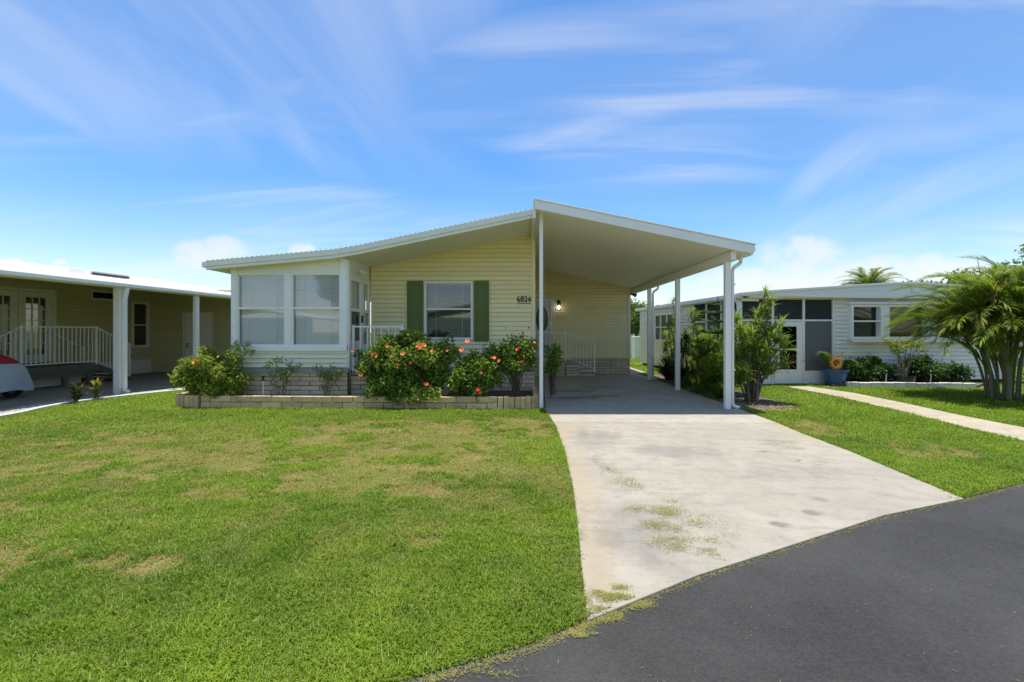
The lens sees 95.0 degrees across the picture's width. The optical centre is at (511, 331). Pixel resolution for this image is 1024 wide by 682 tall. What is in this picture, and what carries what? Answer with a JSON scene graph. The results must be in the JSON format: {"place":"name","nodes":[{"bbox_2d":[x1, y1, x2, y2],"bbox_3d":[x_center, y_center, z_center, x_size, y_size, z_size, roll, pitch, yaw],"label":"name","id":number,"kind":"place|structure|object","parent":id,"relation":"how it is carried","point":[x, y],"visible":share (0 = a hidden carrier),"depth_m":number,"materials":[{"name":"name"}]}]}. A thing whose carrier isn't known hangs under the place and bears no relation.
{"place":"outdoors","nodes":[
{"label":"outdoors","id":0,"kind":"place"},
{"bbox_2d":[0,340,1023,681],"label":"lawn","id":1,"kind":"structure","parent":0,"point":[364,480],"depth_m":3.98,"materials":[{"name":"green plant"}]},
{"bbox_2d":[63,381,85,402],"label":"croton plant","id":2,"kind":"object","parent":1,"relation":"on","point":[76,396],"visible":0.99,"depth_m":9.77,"materials":[{"name":"green plant"}]},
{"bbox_2d":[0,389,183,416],"bbox_3d":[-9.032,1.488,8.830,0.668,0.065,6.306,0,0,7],"label":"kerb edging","id":3,"kind":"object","parent":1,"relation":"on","point":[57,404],"visible":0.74,"depth_m":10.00,"materials":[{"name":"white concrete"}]},
{"bbox_2d":[0,387,184,414],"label":"gravel bed","id":4,"kind":"object","parent":1,"relation":"on","point":[89,398],"visible":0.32,"depth_m":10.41,"materials":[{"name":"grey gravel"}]},
{"bbox_2d":[86,377,103,397],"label":"croton plant","id":5,"kind":"object","parent":1,"relation":"on","point":[97,385],"visible":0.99,"depth_m":10.26,"materials":[{"name":"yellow plant"}]},
{"bbox_2d":[0,372,208,409],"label":"porch slab","id":6,"kind":"structure","parent":1,"relation":"on","point":[140,382],"depth_m":11.90,"materials":[{"name":"concrete"}]},
{"bbox_2d":[0,354,34,397],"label":"car","id":7,"kind":"object","parent":6,"relation":"on","point":[14,374],"visible":1,"depth_m":10.41,"materials":[{"name":"metal"}]},
{"bbox_2d":[0,325,132,390],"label":"porch deck","id":8,"kind":"structure","parent":6,"relation":"on","point":[62,374],"depth_m":12.77,"materials":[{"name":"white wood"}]},
{"bbox_2d":[0,259,230,393],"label":"neighbour house","id":9,"kind":"structure","parent":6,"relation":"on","point":[162,326],"depth_m":14.52,"materials":[{"name":"yellow"}]},
{"bbox_2d":[0,289,17,360],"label":"french door","id":10,"kind":"structure","parent":9,"relation":"in","point":[13,294],"depth_m":12.89,"materials":[{"name":"white glass"}]},
{"bbox_2d":[18,291,51,363],"bbox_3d":[-13.750,-0.120,13.512,0.120,2.040,0.870,0,0,6],"label":"french door","id":11,"kind":"structure","parent":9,"relation":"in","point":[28,315],"depth_m":13.54,"materials":[{"name":"white glass"}]},
{"bbox_2d":[90,290,112,300],"bbox_3d":[-13.504,-1.190,15.598,0.085,0.280,1.010,0,0,6],"label":"window","id":12,"kind":"structure","parent":9,"relation":"in","point":[100,295],"depth_m":15.46,"materials":[{"name":"black glass"}]},
{"bbox_2d":[131,301,149,347],"bbox_3d":[-13.596,-0.255,16.899,0.535,1.650,0.720,0,0,6],"label":"window","id":13,"kind":"structure","parent":9,"relation":"in","point":[140,311],"depth_m":17.24,"materials":[{"name":"white glass"}]},
{"bbox_2d":[186,314,213,372],"bbox_3d":[-11.431,0.425,17.154,1.120,2.150,0.110,0,0,6],"label":"shed door","id":14,"kind":"structure","parent":9,"relation":"in","point":[206,328],"depth_m":17.16,"materials":[{"name":"white paint"}]},
{"bbox_2d":[175,386,537,409],"bbox_3d":[-3.143,1.383,10.046,7.368,0.274,1.926,0,0,1],"label":"brick planter","id":15,"kind":"object","parent":1,"relation":"on","point":[499,399],"visible":0.84,"depth_m":9.13,"materials":[{"name":"brick"}]},
{"bbox_2d":[170,340,254,398],"bbox_3d":[-5.987,0.798,9.405,1.679,1.281,0.842,0,0,1],"label":"hibiscus bush","id":16,"kind":"object","parent":15,"relation":"in","point":[221,379],"visible":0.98,"depth_m":9.28,"materials":[{"name":"green plant"}]},
{"bbox_2d":[262,356,301,395],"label":"sparse bush","id":17,"kind":"object","parent":15,"relation":"on","point":[286,374],"visible":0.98,"depth_m":9.38,"materials":[{"name":"green plant"}]},
{"bbox_2d":[310,362,343,395],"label":"sparse bush","id":18,"kind":"object","parent":15,"relation":"on","point":[325,377],"visible":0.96,"depth_m":9.35,"materials":[{"name":"green plant"}]},
{"bbox_2d":[351,328,457,407],"bbox_3d":[-2.152,0.690,9.399,2.151,1.542,1.192,0,0,1],"label":"hibiscus bush","id":19,"kind":"object","parent":15,"relation":"in","point":[388,374],"visible":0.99,"depth_m":9.17,"materials":[{"name":"green plant"}]},
{"bbox_2d":[442,339,503,401],"bbox_3d":[-0.790,0.772,9.364,1.265,1.272,0.937,0,0,1],"label":"hibiscus bush","id":20,"kind":"object","parent":15,"relation":"on","point":[471,375],"visible":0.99,"depth_m":9.20,"materials":[{"name":"green plant"}]},
{"bbox_2d":[490,327,538,399],"bbox_3d":[0.056,0.654,9.393,0.977,1.506,0.880,0,0,1],"label":"hibiscus bush","id":21,"kind":"object","parent":15,"relation":"on","point":[515,362],"visible":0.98,"depth_m":9.29,"materials":[{"name":"green plant"}]},
{"bbox_2d":[351,325,451,395],"bbox_3d":[-2.380,0.680,10.370,1.975,1.640,1.210,0,0,1],"label":"porch landing","id":22,"kind":"object","parent":1,"relation":"on","point":[358,385],"visible":0.23,"depth_m":9.82,"materials":[{"name":"metal"}]},
{"bbox_2d":[202,209,630,395],"bbox_3d":[-0.767,-0.477,16.686,10.740,3.954,14.662,0,0,1],"label":"mobile home","id":23,"kind":"object","parent":1,"relation":"on","point":[475,283],"visible":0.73,"depth_m":10.96,"materials":[{"name":"yellow"}]},
{"bbox_2d":[237,273,284,345],"bbox_3d":[-5.168,-0.453,9.934,1.005,1.495,0.522,0,0,1],"label":"sunroom window","id":24,"kind":"structure","parent":23,"relation":"in","point":[260,296],"depth_m":9.77,"materials":[{"name":"glass"}]},
{"bbox_2d":[292,273,339,345],"bbox_3d":[-4.028,-0.453,9.914,1.015,1.495,0.522,0,0,1],"label":"sunroom window","id":25,"kind":"structure","parent":23,"relation":"in","point":[315,296],"depth_m":9.75,"materials":[{"name":"glass"}]},
{"bbox_2d":[351,276,362,370],"bbox_3d":[-3.382,-0.170,10.128,0.130,1.980,0.710,0,0,1],"label":"screen door","id":26,"kind":"structure","parent":23,"relation":"in","point":[356,314],"depth_m":10.25,"materials":[{"name":"white paint"}]},
{"bbox_2d":[355,267,366,274],"bbox_3d":[-3.268,-1.320,10.161,0.217,0.177,0.285,0,0,1],"label":"floodlight","id":27,"kind":"object","parent":23,"relation":"attached to","point":[364,272],"visible":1,"depth_m":10.11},
{"bbox_2d":[424,281,472,339],"bbox_3d":[-1.481,-0.495,11.254,1.150,1.370,0.550,0,0,1],"label":"window","id":28,"kind":"structure","parent":23,"relation":"in","point":[448,305],"depth_m":11.52,"materials":[{"name":"glass"}]},
{"bbox_2d":[535,300,550,356],"bbox_3d":[1.063,-0.112,16.676,0.670,2.025,0.105,0,0,1],"label":"door","id":29,"kind":"structure","parent":23,"relation":"in","point":[546,303],"depth_m":16.68,"materials":[{"name":"white paint"}]},
{"bbox_2d":[556,300,560,310],"bbox_3d":[1.660,-0.930,16.556,0.167,0.400,0.218,0,0,23],"label":"wall lantern","id":30,"kind":"object","parent":23,"relation":"attached to","point":[558,303],"depth_m":16.50,"materials":[{"name":"white glass"}]},
{"bbox_2d":[632,336,639,358],"bbox_3d":[7.051,0.885,26.176,0.610,1.230,0.660,0,0,1],"label":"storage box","id":31,"kind":"object","parent":1,"relation":"on","point":[636,347],"visible":0.54,"depth_m":25.88,"materials":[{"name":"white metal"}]},
{"bbox_2d":[631,298,646,335],"bbox_3d":[8.219,-0.363,30.514,3.235,3.940,3.591,0,0,21],"label":"broadleaf tree","id":32,"kind":"object","parent":1,"relation":"on","point":[635,322],"visible":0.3,"depth_m":29.80,"materials":[{"name":"green plant"}]},
{"bbox_2d":[643,374,784,411],"bbox_3d":[5.099,1.500,12.559,1.260,0.040,7.700,0,0,1],"label":"mulch bed","id":33,"kind":"object","parent":1,"relation":"on","point":[739,394],"visible":0.35,"depth_m":10.71,"materials":[{"name":"brown soil"}]},
{"bbox_2d":[651,354,684,380],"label":"lily clump","id":34,"kind":"object","parent":33,"relation":"on","point":[666,373],"visible":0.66,"depth_m":14.18,"materials":[{"name":"green plant"}]},
{"bbox_2d":[658,327,685,362],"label":"leafy cane plant","id":35,"kind":"object","parent":33,"relation":"on","point":[666,343],"visible":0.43,"depth_m":14.56,"materials":[{"name":"green plant"}]},
{"bbox_2d":[662,293,681,381],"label":"dracaena plant","id":36,"kind":"object","parent":33,"relation":"on","point":[670,320],"visible":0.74,"depth_m":13.85,"materials":[{"name":"green plant"}]},
{"bbox_2d":[660,359,695,383],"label":"lily clump","id":37,"kind":"object","parent":33,"relation":"on","point":[682,372],"visible":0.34,"depth_m":12.85,"materials":[{"name":"green plant"}]},
{"bbox_2d":[674,328,693,383],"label":"ti plant","id":38,"kind":"object","parent":33,"relation":"on","point":[686,337],"visible":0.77,"depth_m":12.88,"materials":[{"name":"green plant"}]},
{"bbox_2d":[670,373,698,388],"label":"fern clump","id":39,"kind":"object","parent":33,"relation":"on","point":[687,382],"visible":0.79,"depth_m":12.39,"materials":[{"name":"green plant"}]},
{"bbox_2d":[673,324,707,383],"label":"leafy cane plant","id":40,"kind":"object","parent":33,"relation":"on","point":[687,348],"visible":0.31,"depth_m":12.88,"materials":[{"name":"green plant"}]},
{"bbox_2d":[681,306,703,356],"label":"dracaena plant","id":41,"kind":"object","parent":33,"relation":"on","point":[693,312],"visible":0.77,"depth_m":13.28,"materials":[{"name":"green plant"}]},
{"bbox_2d":[686,326,722,373],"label":"leafy cane plant","id":42,"kind":"object","parent":33,"relation":"on","point":[697,336],"visible":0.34,"depth_m":11.86,"materials":[{"name":"green plant"}]},
{"bbox_2d":[690,333,721,377],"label":"green bush","id":43,"kind":"object","parent":33,"relation":"on","point":[696,367],"visible":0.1,"depth_m":12.17,"materials":[{"name":"green plant"}]},
{"bbox_2d":[688,368,738,394],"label":"fern clump","id":44,"kind":"object","parent":33,"relation":"on","point":[702,385],"visible":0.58,"depth_m":11.21,"materials":[{"name":"green plant"}]},
{"bbox_2d":[691,302,743,362],"bbox_3d":[5.021,0.325,11.393,1.393,2.350,1.397,0,0,1],"label":"norfolk pine","id":45,"kind":"object","parent":33,"relation":"on","point":[715,331],"visible":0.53,"depth_m":11.40,"materials":[{"name":"green plant"}]},
{"bbox_2d":[702,379,737,399],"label":"fern clump","id":46,"kind":"object","parent":33,"relation":"on","point":[717,390],"visible":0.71,"depth_m":10.44,"materials":[{"name":"green plant"}]},
{"bbox_2d":[697,336,749,390],"bbox_3d":[5.030,0.731,10.984,1.286,1.363,1.284,0,0,42],"label":"green bush","id":47,"kind":"object","parent":33,"relation":"on","point":[717,355],"visible":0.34,"depth_m":10.92,"materials":[{"name":"green plant"}]},
{"bbox_2d":[716,312,790,401],"bbox_3d":[5.096,0.546,9.872,1.434,1.957,1.322,0,0,1],"label":"feathery cane plant","id":48,"kind":"object","parent":33,"relation":"on","point":[742,372],"visible":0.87,"depth_m":9.71,"materials":[{"name":"green plant"}]},
{"bbox_2d":[721,397,798,410],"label":"leaf litter","id":49,"kind":"object","parent":33,"relation":"on","point":[764,405],"visible":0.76,"depth_m":9.33,"materials":[{"name":"brown plant"}]},
{"bbox_2d":[734,285,799,402],"bbox_3d":[5.232,0.218,9.893,1.504,2.618,0.752,0,0,10],"label":"dracaena clump","id":50,"kind":"object","parent":33,"relation":"on","point":[770,302],"visible":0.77,"depth_m":9.78,"materials":[{"name":"green plant"}]},
{"bbox_2d":[635,282,1013,384],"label":"neighbour house","id":51,"kind":"structure","parent":1,"relation":"on","point":[837,321],"depth_m":13.48,"materials":[{"name":"grey"}]},
{"bbox_2d":[654,312,681,341],"bbox_3d":[6.079,-0.170,18.326,0.085,1.100,2.600,0,0,-4],"label":"window","id":52,"kind":"structure","parent":51,"relation":"in","point":[659,319],"depth_m":18.96,"materials":[{"name":"white paint"}]},
{"bbox_2d":[774,321,802,383],"bbox_3d":[7.887,0.595,13.411,0.840,1.770,0.066,0,0,-4],"label":"screen door","id":53,"kind":"structure","parent":51,"relation":"in","point":[794,374],"depth_m":13.41,"materials":[{"name":"white paint"}]},
{"bbox_2d":[847,304,963,338],"bbox_3d":[11.390,-0.280,13.559,3.510,1.000,0.210,0,0,-4],"label":"window","id":54,"kind":"structure","parent":51,"relation":"in","point":[863,321],"depth_m":13.54,"materials":[{"name":"glass"}]},
{"bbox_2d":[833,267,903,285],"bbox_3d":[24.074,-1.427,31.583,4.399,5.869,4.404,0,0,1],"label":"tall palm","id":55,"kind":"object","parent":1,"relation":"on","point":[864,278],"visible":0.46,"depth_m":31.23,"materials":[{"name":"green plant"}]},
{"bbox_2d":[832,381,982,387],"bbox_3d":[10.991,1.480,13.178,4.500,0.080,1.250,0,0,1],"label":"planting bed","id":56,"kind":"object","parent":1,"relation":"on","point":[978,384],"visible":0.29,"depth_m":12.79,"materials":[{"name":"brown soil"}]},
{"bbox_2d":[800,351,859,384],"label":"potted flowers","id":57,"kind":"object","parent":56,"relation":"on","point":[832,376],"visible":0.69,"depth_m":12.93,"materials":[{"name":"ceramic"}]},
{"bbox_2d":[829,355,843,370],"bbox_3d":[8.711,0.863,12.671,0.394,0.483,0.263,0,0,-24],"label":"sunflower ornament","id":58,"kind":"object","parent":57,"relation":"in","point":[834,364],"visible":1,"depth_m":12.62,"materials":[{"name":"orange metal"}]},
{"bbox_2d":[838,355,886,381],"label":"hedge bush","id":59,"kind":"object","parent":56,"relation":"on","point":[861,372],"visible":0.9,"depth_m":12.98,"materials":[{"name":"green plant"}]},
{"bbox_2d":[865,353,900,381],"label":"hedge bush","id":60,"kind":"object","parent":56,"relation":"on","point":[876,359],"visible":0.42,"depth_m":13.19,"materials":[{"name":"green plant"}]},
{"bbox_2d":[879,335,928,381],"bbox_3d":[10.750,0.756,12.889,1.061,1.327,0.886,0,0,33],"label":"bonsai shrub","id":61,"kind":"object","parent":56,"relation":"on","point":[904,377],"visible":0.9,"depth_m":12.84,"materials":[{"name":"green plant"}]},
{"bbox_2d":[898,354,953,382],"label":"hedge bush","id":62,"kind":"object","parent":56,"relation":"on","point":[920,367],"visible":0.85,"depth_m":13.01,"materials":[{"name":"green plant"}]},
{"bbox_2d":[932,360,975,382],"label":"hedge bush","id":63,"kind":"object","parent":56,"relation":"on","point":[958,373],"visible":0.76,"depth_m":12.91,"materials":[{"name":"green plant"}]},
{"bbox_2d":[846,382,975,387],"bbox_3d":[10.686,1.440,12.595,3.240,0.169,0.132,0,0,4],"label":"bed edging","id":64,"kind":"object","parent":1,"relation":"on","point":[903,384],"visible":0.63,"depth_m":12.55,"materials":[{"name":"white concrete"}]},
{"bbox_2d":[902,269,983,284],"bbox_3d":[27.393,-1.123,29.882,6.417,5.450,5.993,0,0,13],"label":"broadleaf tree","id":65,"kind":"object","parent":1,"relation":"on","point":[941,281],"visible":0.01,"depth_m":28.52,"materials":[{"name":"green plant"}]},
{"bbox_2d":[878,254,1023,400],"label":"areca palm","id":66,"kind":"object","parent":1,"relation":"on","point":[990,306],"visible":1,"depth_m":10.15,"materials":[{"name":"green plant"}]},
{"bbox_2d":[1000,244,1023,282],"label":"broadleaf tree","id":67,"kind":"object","parent":1,"relation":"on","point":[1014,261],"visible":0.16,"depth_m":15.36,"materials":[{"name":"green plant"}]},
{"bbox_2d":[1016,341,1023,365],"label":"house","id":68,"kind":"structure","parent":1,"relation":"on","point":[1019,355],"depth_m":20.60,"materials":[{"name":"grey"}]},
{"bbox_2d":[0,0,1023,331],"label":"sky","id":69,"kind":"structure","parent":0,"point":[151,139],"materials":[{"name":"blue"}]},
{"bbox_2d":[402,483,1023,681],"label":"road","id":70,"kind":"structure","parent":0,"point":[806,630],"depth_m":2.45,"materials":[{"name":"grey asphalt"}]},
{"bbox_2d":[535,367,963,621],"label":"driveway","id":71,"kind":"structure","parent":0,"point":[635,425],"depth_m":4.57,"materials":[{"name":"concrete"}]},
{"bbox_2d":[543,362,545,407],"bbox_3d":[0.638,1.040,9.113,0.021,0.881,0.069,0,0,-44],"label":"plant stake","id":72,"kind":"object","parent":71,"relation":"on","point":[544,392],"visible":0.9,"depth_m":9.12,"materials":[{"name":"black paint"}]},
{"bbox_2d":[538,342,564,395],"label":"potted shrub","id":73,"kind":"object","parent":71,"relation":"on","point":[552,363],"visible":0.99,"depth_m":10.31,"materials":[{"name":"green plant"}]},
{"bbox_2d":[535,332,595,375],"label":"entry steps","id":74,"kind":"structure","parent":71,"relation":"on","point":[573,370],"depth_m":15.84,"materials":[{"name":"metal"}]},
{"bbox_2d":[531,198,755,408],"bbox_3d":[2.540,-0.492,12.969,4.129,3.984,8.575,0,0,1],"label":"carport","id":75,"kind":"object","parent":71,"relation":"on","point":[636,255],"visible":0.96,"depth_m":9.84,"materials":[{"name":"white metal"}]},
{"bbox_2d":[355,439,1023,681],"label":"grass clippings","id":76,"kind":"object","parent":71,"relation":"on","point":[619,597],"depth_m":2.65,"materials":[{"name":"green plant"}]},
{"bbox_2d":[789,386,1023,440],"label":"garden path","id":77,"kind":"structure","parent":0,"point":[1013,431],"depth_m":8.42,"materials":[{"name":"concrete"}]}
]}

